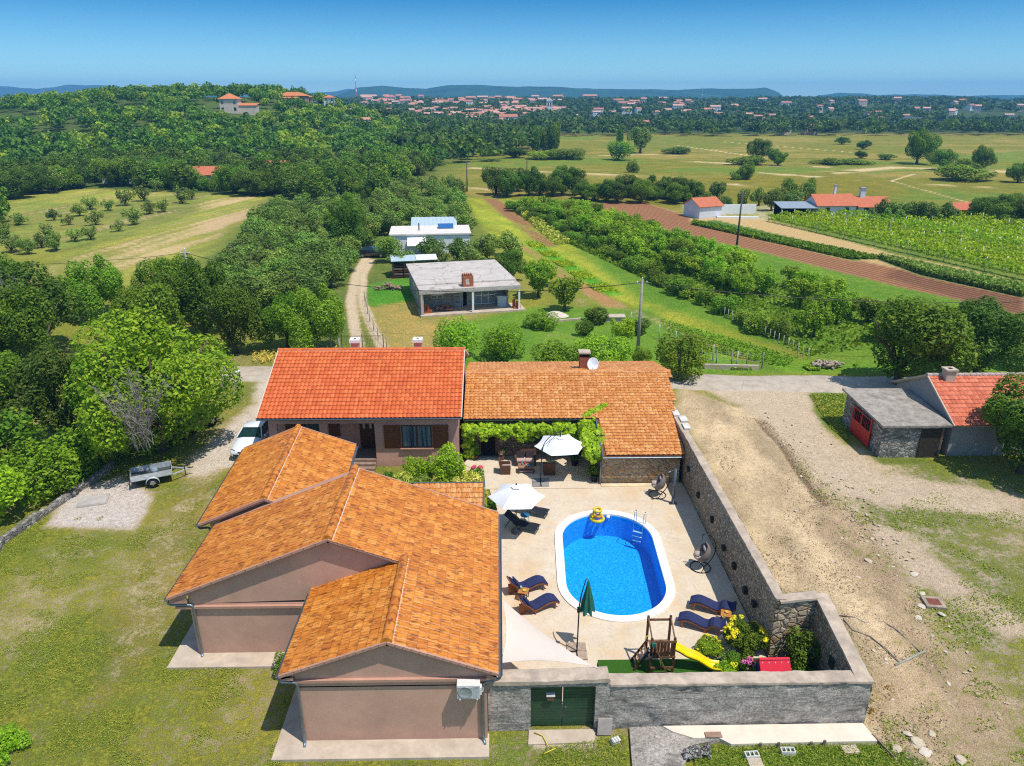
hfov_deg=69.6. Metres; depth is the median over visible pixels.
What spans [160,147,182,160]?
leafy tree
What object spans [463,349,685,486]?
stone annex
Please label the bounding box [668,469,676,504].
garden shower
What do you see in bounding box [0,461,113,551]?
stone kerb
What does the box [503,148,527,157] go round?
bush
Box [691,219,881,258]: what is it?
potato crop
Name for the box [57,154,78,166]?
leafy tree
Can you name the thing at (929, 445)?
door
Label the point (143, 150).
leafy tree
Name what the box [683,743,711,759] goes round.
stone heap
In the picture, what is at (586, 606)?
parasol
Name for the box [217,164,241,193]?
leafy tree
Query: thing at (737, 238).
electricity pole
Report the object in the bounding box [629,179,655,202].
leafy tree
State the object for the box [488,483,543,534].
parasol
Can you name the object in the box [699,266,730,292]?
fruit tree
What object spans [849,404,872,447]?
red gate
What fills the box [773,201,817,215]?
open shelter
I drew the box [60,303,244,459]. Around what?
walnut tree
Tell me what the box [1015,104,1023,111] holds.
town house
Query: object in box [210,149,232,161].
leafy tree
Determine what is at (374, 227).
olive tree
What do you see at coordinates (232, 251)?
olive tree
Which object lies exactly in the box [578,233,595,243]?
bush
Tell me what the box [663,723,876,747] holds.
terrace slab
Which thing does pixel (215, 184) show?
bush
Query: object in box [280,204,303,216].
olive tree
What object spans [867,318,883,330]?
fruit tree
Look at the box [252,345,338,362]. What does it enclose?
dry weeds
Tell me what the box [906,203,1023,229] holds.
vine row
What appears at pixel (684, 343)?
wire fence
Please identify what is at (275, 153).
leafy tree
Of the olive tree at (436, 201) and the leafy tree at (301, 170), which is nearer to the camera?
the olive tree at (436, 201)
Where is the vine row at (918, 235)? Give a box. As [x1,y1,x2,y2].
[793,210,1023,263]
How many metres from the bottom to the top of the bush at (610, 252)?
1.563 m
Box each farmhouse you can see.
[803,185,858,217]
[854,187,890,216]
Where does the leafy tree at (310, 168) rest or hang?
on the ground at (172, 715)
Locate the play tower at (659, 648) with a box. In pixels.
[630,615,720,672]
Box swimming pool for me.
[555,510,674,622]
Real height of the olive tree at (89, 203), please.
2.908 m
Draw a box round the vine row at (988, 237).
[839,208,1023,250]
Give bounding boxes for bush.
[0,350,28,433]
[0,407,48,481]
[0,432,82,507]
[0,463,27,523]
[34,426,100,483]
[87,412,145,461]
[173,340,208,366]
[183,177,201,189]
[194,177,214,189]
[205,178,225,191]
[273,651,283,675]
[432,315,480,358]
[480,320,526,360]
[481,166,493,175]
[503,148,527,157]
[505,200,521,210]
[517,207,528,212]
[522,308,559,330]
[526,211,541,217]
[528,207,540,212]
[530,338,582,361]
[533,214,546,221]
[546,214,558,221]
[546,218,556,227]
[551,221,561,229]
[559,224,573,231]
[562,230,582,236]
[566,232,585,239]
[571,333,634,360]
[575,320,593,335]
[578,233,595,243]
[583,306,609,324]
[587,235,607,248]
[597,244,616,253]
[604,249,625,257]
[606,140,635,159]
[612,251,628,260]
[621,255,638,264]
[625,254,648,269]
[626,159,639,171]
[632,345,652,360]
[633,318,650,335]
[638,260,661,274]
[646,268,664,280]
[647,174,656,182]
[649,273,671,286]
[654,331,709,381]
[661,146,690,153]
[663,274,694,293]
[679,284,706,297]
[694,285,722,304]
[711,294,742,314]
[725,155,765,164]
[729,171,749,179]
[735,309,764,325]
[736,161,755,179]
[743,309,779,334]
[746,138,773,157]
[767,316,791,339]
[768,149,788,164]
[781,177,801,194]
[784,625,820,670]
[800,177,817,196]
[808,157,844,164]
[834,137,851,143]
[841,158,876,164]
[854,150,867,157]
[877,153,896,159]
[947,158,981,170]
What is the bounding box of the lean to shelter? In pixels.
[390,254,437,278]
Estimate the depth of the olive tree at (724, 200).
153.07 m
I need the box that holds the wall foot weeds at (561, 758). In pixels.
[536,735,628,765]
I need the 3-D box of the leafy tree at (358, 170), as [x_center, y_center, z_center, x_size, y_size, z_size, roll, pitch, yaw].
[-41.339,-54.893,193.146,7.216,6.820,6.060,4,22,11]
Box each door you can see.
[359,423,375,447]
[454,292,462,305]
[916,428,944,456]
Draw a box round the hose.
[534,732,555,753]
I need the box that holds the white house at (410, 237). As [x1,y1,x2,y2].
[389,223,470,253]
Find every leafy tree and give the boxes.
[0,159,8,169]
[0,167,37,199]
[0,186,8,196]
[0,193,10,214]
[0,195,9,220]
[0,215,5,223]
[0,252,18,269]
[0,261,90,354]
[0,282,59,377]
[0,343,131,441]
[4,159,32,169]
[5,175,31,196]
[17,165,43,193]
[23,157,51,166]
[24,165,59,193]
[38,166,66,192]
[42,156,66,165]
[47,150,72,162]
[49,164,83,188]
[53,252,124,320]
[54,167,73,189]
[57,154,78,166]
[57,161,73,184]
[67,165,92,187]
[68,150,78,159]
[71,147,95,157]
[75,151,84,161]
[79,155,102,174]
[84,163,102,181]
[87,159,103,180]
[91,158,131,185]
[94,148,117,160]
[98,167,120,186]
[102,146,124,158]
[105,156,129,184]
[107,280,185,356]
[116,158,142,185]
[124,150,144,158]
[129,160,155,187]
[130,254,193,294]
[131,144,155,159]
[144,155,164,172]
[144,161,168,187]
[144,162,171,185]
[150,147,167,157]
[152,255,227,335]
[158,153,178,162]
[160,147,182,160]
[160,159,191,189]
[169,159,197,188]
[185,147,206,158]
[185,153,205,165]
[190,157,213,167]
[191,167,206,179]
[199,149,210,158]
[202,149,213,161]
[202,285,270,353]
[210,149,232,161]
[212,164,251,193]
[213,156,229,164]
[214,143,232,154]
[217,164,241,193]
[223,153,240,162]
[227,159,245,167]
[229,158,247,165]
[230,167,270,195]
[231,155,249,167]
[247,158,269,171]
[250,152,273,169]
[255,168,287,193]
[257,291,311,346]
[260,162,288,192]
[262,150,284,160]
[268,144,285,156]
[271,157,286,167]
[274,172,289,196]
[275,282,345,347]
[279,147,296,159]
[284,161,292,169]
[285,156,294,166]
[285,173,306,194]
[286,166,294,177]
[289,149,305,156]
[290,164,316,195]
[291,154,316,164]
[293,156,310,165]
[293,162,314,172]
[297,171,327,200]
[298,146,311,156]
[299,158,314,165]
[308,177,336,197]
[309,145,328,155]
[309,154,324,163]
[309,164,320,174]
[312,160,328,168]
[316,158,334,166]
[319,153,337,161]
[320,161,341,190]
[322,192,363,231]
[324,151,341,161]
[329,176,343,194]
[330,199,365,250]
[333,165,355,177]
[335,151,351,158]
[336,158,360,172]
[337,166,361,190]
[339,145,354,152]
[339,151,357,159]
[341,176,361,192]
[345,160,367,174]
[350,153,369,168]
[351,181,372,200]
[353,148,367,153]
[357,165,393,193]
[360,163,389,177]
[362,152,382,166]
[364,147,381,155]
[364,172,393,192]
[370,155,392,170]
[378,152,396,160]
[380,157,400,176]
[382,148,398,155]
[390,161,411,185]
[392,155,415,177]
[406,149,426,160]
[411,158,425,177]
[412,153,433,170]
[426,155,439,170]
[481,166,509,194]
[494,249,526,276]
[496,169,525,196]
[508,167,528,191]
[520,165,541,195]
[526,173,547,195]
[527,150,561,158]
[541,177,566,196]
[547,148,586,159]
[547,164,572,194]
[560,166,587,194]
[571,182,588,197]
[581,183,603,200]
[596,179,617,201]
[598,181,636,201]
[614,174,642,197]
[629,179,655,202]
[638,186,661,199]
[649,181,672,197]
[659,182,691,202]
[660,177,677,192]
[668,178,697,200]
[684,178,698,200]
[684,181,704,196]
[856,140,871,148]
[870,293,982,384]
[904,127,942,163]
[929,149,959,166]
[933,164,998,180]
[955,295,1023,372]
[969,196,1003,219]
[971,144,997,168]
[980,372,1023,474]
[986,202,1023,224]
[989,193,1017,215]
[995,311,1023,355]
[1005,162,1023,182]
[1007,197,1023,222]
[1012,192,1023,198]
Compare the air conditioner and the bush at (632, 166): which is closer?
the air conditioner
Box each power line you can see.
[33,253,179,264]
[186,253,640,291]
[643,282,1023,302]
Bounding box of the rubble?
[696,410,948,764]
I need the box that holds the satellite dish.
[587,357,598,369]
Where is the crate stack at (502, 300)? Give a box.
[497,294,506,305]
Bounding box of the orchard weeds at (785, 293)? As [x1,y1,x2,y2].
[513,210,877,354]
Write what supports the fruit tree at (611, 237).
on the ground at (172, 715)
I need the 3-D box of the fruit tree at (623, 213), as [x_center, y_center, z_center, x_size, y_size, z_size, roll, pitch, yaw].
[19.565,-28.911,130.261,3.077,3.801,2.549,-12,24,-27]
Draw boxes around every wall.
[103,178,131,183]
[488,666,873,731]
[546,318,581,322]
[672,406,786,656]
[704,363,758,369]
[721,204,756,213]
[768,590,821,656]
[809,593,869,676]
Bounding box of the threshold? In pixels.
[528,729,595,745]
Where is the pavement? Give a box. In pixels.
[167,623,488,761]
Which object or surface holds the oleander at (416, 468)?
on the ground at (172, 715)
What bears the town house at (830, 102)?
on the ground at (172, 715)
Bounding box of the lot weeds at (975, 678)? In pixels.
[796,460,1023,765]
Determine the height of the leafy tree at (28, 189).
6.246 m
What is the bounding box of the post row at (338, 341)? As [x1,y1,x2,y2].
[317,335,339,347]
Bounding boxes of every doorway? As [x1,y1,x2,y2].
[463,292,466,305]
[479,436,497,457]
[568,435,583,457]
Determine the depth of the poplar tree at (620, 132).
328.42 m
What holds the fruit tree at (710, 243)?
on the ground at (172, 715)
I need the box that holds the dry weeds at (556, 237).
[506,198,568,244]
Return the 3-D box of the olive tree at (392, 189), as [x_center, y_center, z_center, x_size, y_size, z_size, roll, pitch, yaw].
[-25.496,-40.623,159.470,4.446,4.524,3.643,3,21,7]
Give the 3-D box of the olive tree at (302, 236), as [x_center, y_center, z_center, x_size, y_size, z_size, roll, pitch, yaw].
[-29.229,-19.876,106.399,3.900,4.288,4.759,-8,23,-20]
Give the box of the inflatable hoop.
[590,507,604,522]
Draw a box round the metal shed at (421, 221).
[411,217,456,225]
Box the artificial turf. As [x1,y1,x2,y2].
[598,657,816,672]
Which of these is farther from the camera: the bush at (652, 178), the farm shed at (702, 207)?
the bush at (652, 178)
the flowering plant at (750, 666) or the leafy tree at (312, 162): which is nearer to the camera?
the flowering plant at (750, 666)
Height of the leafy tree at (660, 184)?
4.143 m
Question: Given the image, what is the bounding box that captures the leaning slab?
[597,718,612,734]
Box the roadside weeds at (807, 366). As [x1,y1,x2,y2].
[695,360,857,369]
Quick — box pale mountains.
[0,85,352,97]
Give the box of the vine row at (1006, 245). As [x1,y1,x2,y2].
[818,208,1023,257]
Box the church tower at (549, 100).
[546,97,552,109]
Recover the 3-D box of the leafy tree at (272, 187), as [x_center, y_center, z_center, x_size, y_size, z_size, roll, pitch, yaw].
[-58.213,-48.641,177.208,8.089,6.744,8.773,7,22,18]
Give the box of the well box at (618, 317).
[605,314,625,321]
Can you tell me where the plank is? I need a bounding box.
[872,733,894,758]
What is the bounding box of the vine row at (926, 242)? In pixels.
[779,210,1023,269]
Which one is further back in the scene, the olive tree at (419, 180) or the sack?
the olive tree at (419, 180)
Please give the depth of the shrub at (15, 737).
26.47 m
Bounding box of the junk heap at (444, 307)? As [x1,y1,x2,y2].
[434,304,452,310]
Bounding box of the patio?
[465,466,765,717]
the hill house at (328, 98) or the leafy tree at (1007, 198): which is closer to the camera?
the leafy tree at (1007, 198)
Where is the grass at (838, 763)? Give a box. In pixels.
[694,742,915,765]
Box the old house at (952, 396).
[892,366,1023,455]
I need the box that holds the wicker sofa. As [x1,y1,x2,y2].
[515,449,535,465]
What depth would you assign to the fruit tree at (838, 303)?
75.11 m
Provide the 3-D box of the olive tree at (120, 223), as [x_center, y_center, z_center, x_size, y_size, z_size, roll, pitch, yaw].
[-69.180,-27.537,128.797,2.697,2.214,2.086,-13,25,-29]
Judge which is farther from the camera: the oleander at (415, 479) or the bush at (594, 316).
the bush at (594, 316)
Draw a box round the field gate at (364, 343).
[341,334,383,347]
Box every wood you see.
[120,95,1023,127]
[365,103,1023,157]
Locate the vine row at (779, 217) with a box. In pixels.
[766,211,1023,275]
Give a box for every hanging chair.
[648,466,669,498]
[690,534,715,572]
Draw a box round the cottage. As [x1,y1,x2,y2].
[193,166,221,184]
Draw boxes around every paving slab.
[747,758,763,765]
[840,744,859,754]
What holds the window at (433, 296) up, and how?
in the concrete house at (477, 286)
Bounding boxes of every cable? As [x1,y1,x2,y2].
[840,615,919,650]
[843,619,898,661]
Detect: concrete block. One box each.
[609,736,620,745]
[743,750,759,760]
[780,747,795,756]
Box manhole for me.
[920,595,946,610]
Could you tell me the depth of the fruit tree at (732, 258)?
98.99 m
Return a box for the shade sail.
[503,600,598,668]
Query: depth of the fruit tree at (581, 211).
133.46 m
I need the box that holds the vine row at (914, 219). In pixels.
[855,210,1023,245]
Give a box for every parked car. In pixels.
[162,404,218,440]
[230,420,268,456]
[358,245,383,257]
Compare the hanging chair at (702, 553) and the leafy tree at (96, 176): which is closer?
the hanging chair at (702, 553)
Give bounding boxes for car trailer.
[129,461,192,487]
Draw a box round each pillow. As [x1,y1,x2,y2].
[516,451,523,457]
[526,451,533,457]
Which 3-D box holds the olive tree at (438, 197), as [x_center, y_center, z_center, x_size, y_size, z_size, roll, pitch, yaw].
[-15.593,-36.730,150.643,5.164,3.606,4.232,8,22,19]
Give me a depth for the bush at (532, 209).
142.55 m
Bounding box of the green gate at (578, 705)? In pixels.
[531,686,594,725]
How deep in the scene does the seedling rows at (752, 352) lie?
68.79 m
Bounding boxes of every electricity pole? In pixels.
[466,162,467,191]
[636,277,647,347]
[735,191,745,250]
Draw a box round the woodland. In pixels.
[0,81,528,163]
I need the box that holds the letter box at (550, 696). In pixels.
[546,692,554,700]
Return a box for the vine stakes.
[720,310,809,359]
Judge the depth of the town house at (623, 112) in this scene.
738.74 m
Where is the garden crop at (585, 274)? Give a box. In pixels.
[524,240,619,293]
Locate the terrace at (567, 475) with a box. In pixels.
[465,455,600,489]
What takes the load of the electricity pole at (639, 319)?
on the ground at (172, 715)
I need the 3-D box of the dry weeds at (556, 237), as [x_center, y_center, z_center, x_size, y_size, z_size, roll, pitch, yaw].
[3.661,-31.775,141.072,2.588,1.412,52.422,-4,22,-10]
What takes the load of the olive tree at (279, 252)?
on the ground at (172, 715)
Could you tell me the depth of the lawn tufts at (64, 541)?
39.00 m
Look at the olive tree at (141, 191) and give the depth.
165.34 m
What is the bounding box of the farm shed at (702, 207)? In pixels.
[682,196,724,218]
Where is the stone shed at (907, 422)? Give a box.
[842,388,952,457]
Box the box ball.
[484,497,496,510]
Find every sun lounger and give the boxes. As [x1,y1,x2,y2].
[506,575,547,594]
[516,593,559,614]
[677,611,726,632]
[689,594,736,615]
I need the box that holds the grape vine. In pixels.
[459,403,608,463]
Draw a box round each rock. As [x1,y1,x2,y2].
[719,634,727,643]
[891,743,901,752]
[903,731,912,736]
[904,576,915,585]
[910,572,917,576]
[910,736,925,748]
[917,603,925,608]
[919,747,932,756]
[928,730,935,736]
[955,754,967,764]
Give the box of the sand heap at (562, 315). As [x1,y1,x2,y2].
[546,311,568,317]
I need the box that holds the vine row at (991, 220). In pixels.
[896,204,1023,232]
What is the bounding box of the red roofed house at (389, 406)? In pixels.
[256,337,468,471]
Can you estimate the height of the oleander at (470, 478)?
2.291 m
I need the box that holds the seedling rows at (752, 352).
[661,319,798,365]
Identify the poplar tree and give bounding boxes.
[529,126,535,149]
[532,126,540,150]
[539,129,547,150]
[548,124,556,149]
[552,121,560,149]
[616,127,623,142]
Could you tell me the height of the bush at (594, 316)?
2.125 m
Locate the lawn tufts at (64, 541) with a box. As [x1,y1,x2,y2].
[0,500,203,575]
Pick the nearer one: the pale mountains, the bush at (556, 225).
the bush at (556, 225)
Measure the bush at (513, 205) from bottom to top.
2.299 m
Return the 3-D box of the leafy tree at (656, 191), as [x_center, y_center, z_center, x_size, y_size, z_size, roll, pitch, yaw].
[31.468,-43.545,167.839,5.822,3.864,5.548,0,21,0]
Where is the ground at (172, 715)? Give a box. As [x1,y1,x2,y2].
[0,97,1023,765]
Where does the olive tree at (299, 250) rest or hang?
on the ground at (172, 715)
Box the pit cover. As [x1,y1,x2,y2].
[75,493,109,507]
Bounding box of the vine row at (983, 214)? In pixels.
[927,206,1023,225]
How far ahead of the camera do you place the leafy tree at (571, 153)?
275.82 m
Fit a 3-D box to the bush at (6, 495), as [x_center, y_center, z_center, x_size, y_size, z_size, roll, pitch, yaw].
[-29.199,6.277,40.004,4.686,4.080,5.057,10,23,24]
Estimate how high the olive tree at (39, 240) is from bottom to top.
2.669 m
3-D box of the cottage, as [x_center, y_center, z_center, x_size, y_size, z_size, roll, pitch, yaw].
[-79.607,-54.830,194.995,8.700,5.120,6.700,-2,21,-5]
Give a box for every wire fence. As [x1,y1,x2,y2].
[364,291,386,347]
[630,312,738,363]
[701,350,764,368]
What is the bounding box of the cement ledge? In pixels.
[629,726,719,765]
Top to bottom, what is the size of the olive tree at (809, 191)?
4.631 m
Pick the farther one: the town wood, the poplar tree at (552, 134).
the town wood
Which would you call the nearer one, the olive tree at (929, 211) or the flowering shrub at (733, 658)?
the flowering shrub at (733, 658)
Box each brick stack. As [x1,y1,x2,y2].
[424,303,431,312]
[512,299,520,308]
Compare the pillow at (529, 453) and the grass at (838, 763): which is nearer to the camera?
the grass at (838, 763)
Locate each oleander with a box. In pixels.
[393,470,413,482]
[401,455,432,482]
[409,474,433,483]
[425,441,468,481]
[451,470,487,499]
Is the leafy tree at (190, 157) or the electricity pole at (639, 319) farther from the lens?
the leafy tree at (190, 157)
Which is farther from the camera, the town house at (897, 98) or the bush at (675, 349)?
the town house at (897, 98)
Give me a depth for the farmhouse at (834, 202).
143.41 m
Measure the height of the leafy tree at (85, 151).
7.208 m
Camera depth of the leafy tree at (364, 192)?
162.74 m
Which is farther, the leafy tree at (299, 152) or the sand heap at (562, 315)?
the leafy tree at (299, 152)
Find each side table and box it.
[518,587,528,600]
[520,512,529,519]
[721,609,731,621]
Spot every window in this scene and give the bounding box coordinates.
[303,424,319,431]
[400,425,433,449]
[431,293,442,298]
[474,290,494,303]
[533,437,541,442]
[828,655,834,669]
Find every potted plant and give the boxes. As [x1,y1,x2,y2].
[473,448,479,459]
[498,448,507,460]
[570,455,579,465]
[585,463,599,481]
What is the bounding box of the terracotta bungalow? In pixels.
[164,424,502,747]
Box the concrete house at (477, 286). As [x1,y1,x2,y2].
[406,259,525,317]
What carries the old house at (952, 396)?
on the ground at (172, 715)
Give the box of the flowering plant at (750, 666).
[739,656,755,671]
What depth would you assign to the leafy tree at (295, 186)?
167.29 m
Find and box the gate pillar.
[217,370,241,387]
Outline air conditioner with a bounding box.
[457,679,483,700]
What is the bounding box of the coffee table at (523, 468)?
[518,463,533,473]
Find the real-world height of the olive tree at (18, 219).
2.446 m
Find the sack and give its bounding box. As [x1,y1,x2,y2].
[151,467,157,472]
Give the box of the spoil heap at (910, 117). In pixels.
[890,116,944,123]
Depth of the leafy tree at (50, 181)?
177.73 m
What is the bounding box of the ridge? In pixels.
[813,93,1023,100]
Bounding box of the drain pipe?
[894,650,925,665]
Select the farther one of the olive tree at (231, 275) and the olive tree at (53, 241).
the olive tree at (53, 241)
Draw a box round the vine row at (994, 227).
[913,213,1023,237]
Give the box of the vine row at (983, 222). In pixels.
[918,215,1022,234]
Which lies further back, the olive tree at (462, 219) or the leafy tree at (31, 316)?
the olive tree at (462, 219)
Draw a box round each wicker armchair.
[498,457,510,474]
[543,462,555,474]
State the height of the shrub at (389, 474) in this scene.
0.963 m
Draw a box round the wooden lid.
[704,732,721,737]
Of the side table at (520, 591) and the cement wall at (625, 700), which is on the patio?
the side table at (520, 591)
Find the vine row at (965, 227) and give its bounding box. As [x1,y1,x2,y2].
[867,210,1023,243]
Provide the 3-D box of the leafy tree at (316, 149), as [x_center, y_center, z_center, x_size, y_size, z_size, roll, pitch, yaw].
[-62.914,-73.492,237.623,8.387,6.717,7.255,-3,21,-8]
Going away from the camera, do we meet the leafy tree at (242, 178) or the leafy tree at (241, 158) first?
the leafy tree at (242, 178)
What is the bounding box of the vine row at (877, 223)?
[806,209,1023,260]
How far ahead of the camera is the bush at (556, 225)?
128.90 m
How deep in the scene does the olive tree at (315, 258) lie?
92.23 m
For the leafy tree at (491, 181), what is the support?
on the ground at (172, 715)
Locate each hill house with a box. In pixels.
[218,93,258,114]
[279,92,308,107]
[324,95,334,105]
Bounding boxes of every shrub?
[0,722,32,765]
[383,471,393,477]
[469,464,484,480]
[694,634,724,656]
[713,660,739,671]
[720,649,748,670]
[722,614,769,659]
[786,655,812,670]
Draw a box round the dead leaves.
[869,684,893,713]
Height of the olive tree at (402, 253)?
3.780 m
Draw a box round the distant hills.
[333,85,783,100]
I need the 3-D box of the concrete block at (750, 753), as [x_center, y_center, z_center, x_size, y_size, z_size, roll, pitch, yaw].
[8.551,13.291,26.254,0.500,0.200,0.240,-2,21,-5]
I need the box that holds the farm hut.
[942,202,978,215]
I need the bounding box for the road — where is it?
[5,361,912,392]
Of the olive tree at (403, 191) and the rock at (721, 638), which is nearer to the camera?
the rock at (721, 638)
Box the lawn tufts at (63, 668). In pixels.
[0,559,292,765]
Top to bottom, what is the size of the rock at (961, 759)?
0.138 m
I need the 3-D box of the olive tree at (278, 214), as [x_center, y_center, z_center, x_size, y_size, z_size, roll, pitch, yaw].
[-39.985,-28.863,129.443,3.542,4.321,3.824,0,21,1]
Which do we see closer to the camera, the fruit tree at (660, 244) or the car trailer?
the car trailer
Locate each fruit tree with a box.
[518,196,533,206]
[523,259,551,297]
[525,199,541,208]
[530,201,545,212]
[536,257,557,284]
[538,195,545,202]
[538,204,555,215]
[546,197,557,202]
[547,203,564,218]
[548,275,583,310]
[549,200,563,206]
[559,202,577,209]
[560,207,577,218]
[562,215,580,226]
[564,198,577,203]
[564,209,577,219]
[570,216,584,231]
[574,208,591,216]
[576,199,590,205]
[577,213,591,226]
[579,204,594,212]
[582,224,591,230]
[586,216,605,224]
[586,223,614,239]
[589,216,612,225]
[590,202,603,211]
[591,220,609,233]
[595,211,608,216]
[600,206,615,213]
[606,223,621,231]
[606,231,621,245]
[609,223,633,238]
[610,215,628,223]
[610,317,635,339]
[615,209,628,217]
[615,220,633,225]
[618,235,645,255]
[619,232,631,241]
[620,225,640,234]
[622,221,643,231]
[626,215,642,224]
[627,212,640,219]
[630,230,653,247]
[631,247,657,260]
[633,220,651,230]
[643,219,660,228]
[645,221,664,232]
[649,237,666,253]
[650,231,667,246]
[655,250,685,274]
[656,229,671,237]
[665,237,686,246]
[667,226,693,240]
[667,238,695,253]
[676,246,704,268]
[680,254,706,274]
[687,235,704,244]
[687,242,708,254]
[697,235,716,255]
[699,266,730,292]
[703,254,725,272]
[708,251,730,264]
[715,243,739,254]
[716,261,741,286]
[718,249,740,266]
[725,263,752,287]
[729,261,758,273]
[730,272,753,299]
[734,248,758,266]
[752,266,777,293]
[780,265,802,283]
[783,277,824,307]
[793,269,821,294]
[796,300,835,336]
[801,290,831,319]
[821,274,848,298]
[825,291,851,323]
[834,290,861,314]
[851,297,887,322]
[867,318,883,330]
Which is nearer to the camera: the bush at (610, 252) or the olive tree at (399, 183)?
the bush at (610, 252)
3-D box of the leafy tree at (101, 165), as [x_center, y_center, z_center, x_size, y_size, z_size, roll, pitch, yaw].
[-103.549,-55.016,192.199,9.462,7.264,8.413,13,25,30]
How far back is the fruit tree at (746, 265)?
90.07 m
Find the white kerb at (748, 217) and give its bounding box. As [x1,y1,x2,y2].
[717,216,758,218]
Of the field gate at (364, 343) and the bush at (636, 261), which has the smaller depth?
the field gate at (364, 343)
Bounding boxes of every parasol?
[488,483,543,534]
[532,431,582,486]
[566,578,594,659]
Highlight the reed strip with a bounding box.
[878,252,1023,296]
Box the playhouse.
[753,657,790,671]
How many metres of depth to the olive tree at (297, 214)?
126.63 m
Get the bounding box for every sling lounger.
[504,510,540,533]
[515,506,549,518]
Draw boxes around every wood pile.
[373,281,402,289]
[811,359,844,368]
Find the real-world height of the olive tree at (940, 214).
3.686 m
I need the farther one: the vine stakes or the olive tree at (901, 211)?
the olive tree at (901, 211)
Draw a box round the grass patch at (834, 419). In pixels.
[810,392,847,439]
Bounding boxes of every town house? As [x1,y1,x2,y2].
[354,117,370,122]
[463,100,472,104]
[465,96,477,102]
[499,114,517,119]
[591,111,600,115]
[593,108,603,111]
[621,107,631,113]
[634,107,641,113]
[672,104,683,108]
[709,105,720,111]
[778,126,791,134]
[780,101,791,107]
[801,124,818,134]
[826,100,834,104]
[855,99,867,105]
[893,97,901,103]
[922,107,930,111]
[947,110,954,115]
[950,101,958,108]
[965,104,974,110]
[974,105,981,112]
[1003,113,1014,117]
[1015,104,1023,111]
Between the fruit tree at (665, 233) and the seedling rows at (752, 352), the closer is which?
the seedling rows at (752, 352)
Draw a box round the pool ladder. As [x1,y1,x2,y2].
[632,510,645,544]
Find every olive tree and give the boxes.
[0,223,10,237]
[0,234,19,252]
[8,212,28,224]
[13,237,36,254]
[33,231,45,247]
[38,223,54,235]
[44,231,60,250]
[45,209,61,220]
[60,214,73,224]
[65,228,83,241]
[69,203,87,215]
[80,196,98,209]
[80,225,96,239]
[83,209,103,224]
[100,199,113,210]
[109,219,124,230]
[115,189,133,205]
[121,206,141,224]
[131,185,150,200]
[140,199,158,213]
[147,178,163,191]
[154,198,168,211]
[172,185,190,202]
[184,187,197,198]
[205,251,239,267]
[210,276,235,304]
[216,262,239,273]
[218,273,232,292]
[219,248,241,262]
[223,271,241,284]
[226,237,263,251]
[227,266,246,273]
[229,243,256,256]
[231,270,275,300]
[233,257,257,272]
[233,265,268,282]
[236,226,264,243]
[236,232,260,246]
[239,216,258,231]
[240,250,265,271]
[246,205,266,219]
[247,216,276,228]
[249,217,274,237]
[249,276,282,311]
[251,246,267,260]
[252,266,273,277]
[254,248,292,266]
[257,200,281,215]
[258,224,290,241]
[260,236,287,253]
[260,255,290,277]
[260,256,282,270]
[261,204,284,219]
[263,195,289,206]
[264,272,290,300]
[268,223,295,233]
[270,237,295,251]
[271,269,299,298]
[272,200,287,207]
[274,210,299,228]
[275,206,294,219]
[277,227,297,244]
[277,261,314,291]
[278,211,301,220]
[279,226,299,243]
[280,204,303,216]
[282,201,298,211]
[282,256,321,272]
[284,246,310,258]
[284,253,300,263]
[289,237,321,253]
[292,216,311,233]
[293,193,310,202]
[293,198,307,215]
[293,270,325,302]
[296,225,311,233]
[296,230,321,245]
[296,267,328,293]
[301,241,326,256]
[302,249,325,268]
[303,210,322,221]
[304,209,322,232]
[306,198,328,207]
[308,203,326,215]
[312,219,333,233]
[315,214,331,229]
[315,254,348,287]
[317,191,340,199]
[317,196,332,205]
[317,228,327,237]
[317,237,336,254]
[318,230,340,245]
[320,246,348,280]
[333,233,361,256]
[334,246,360,267]
[353,193,360,202]
[356,226,376,247]
[357,199,369,209]
[358,204,373,216]
[362,198,378,213]
[362,211,382,226]
[363,216,380,242]
[366,193,382,202]
[371,188,390,196]
[373,201,387,214]
[373,235,403,261]
[374,211,388,232]
[377,192,396,204]
[377,200,403,213]
[380,211,402,235]
[382,209,405,223]
[385,247,414,263]
[386,185,398,194]
[386,197,405,212]
[387,193,401,200]
[389,197,412,211]
[391,177,404,184]
[391,190,405,200]
[394,180,401,188]
[397,188,411,198]
[397,204,427,221]
[405,175,425,190]
[405,181,419,190]
[406,193,416,202]
[407,186,422,196]
[410,194,421,202]
[410,200,432,216]
[415,235,445,262]
[423,194,447,203]
[424,182,446,197]
[424,196,443,207]
[424,245,450,261]
[425,178,435,189]
[425,180,446,191]
[425,207,446,216]
[426,175,438,186]
[427,198,448,214]
[431,186,449,197]
[432,204,448,215]
[438,208,450,216]
[441,174,455,185]
[443,189,466,203]
[444,237,473,260]
[446,180,467,192]
[446,185,466,201]
[447,195,467,208]
[447,200,471,213]
[448,178,462,186]
[448,204,464,216]
[455,213,478,229]
[457,246,487,260]
[472,232,503,258]
[497,229,522,250]
[626,125,651,152]
[694,191,712,197]
[708,181,726,197]
[718,195,732,203]
[737,188,749,203]
[749,187,766,205]
[762,189,779,210]
[771,187,788,200]
[779,194,801,200]
[789,189,804,199]
[803,182,816,197]
[868,197,891,217]
[882,200,899,221]
[892,202,913,223]
[905,200,926,221]
[915,200,938,220]
[931,205,952,224]
[934,200,960,223]
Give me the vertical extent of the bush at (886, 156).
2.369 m
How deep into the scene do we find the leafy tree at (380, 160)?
191.43 m
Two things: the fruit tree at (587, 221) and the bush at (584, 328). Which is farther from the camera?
the fruit tree at (587, 221)
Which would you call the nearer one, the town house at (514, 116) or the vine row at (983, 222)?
the vine row at (983, 222)

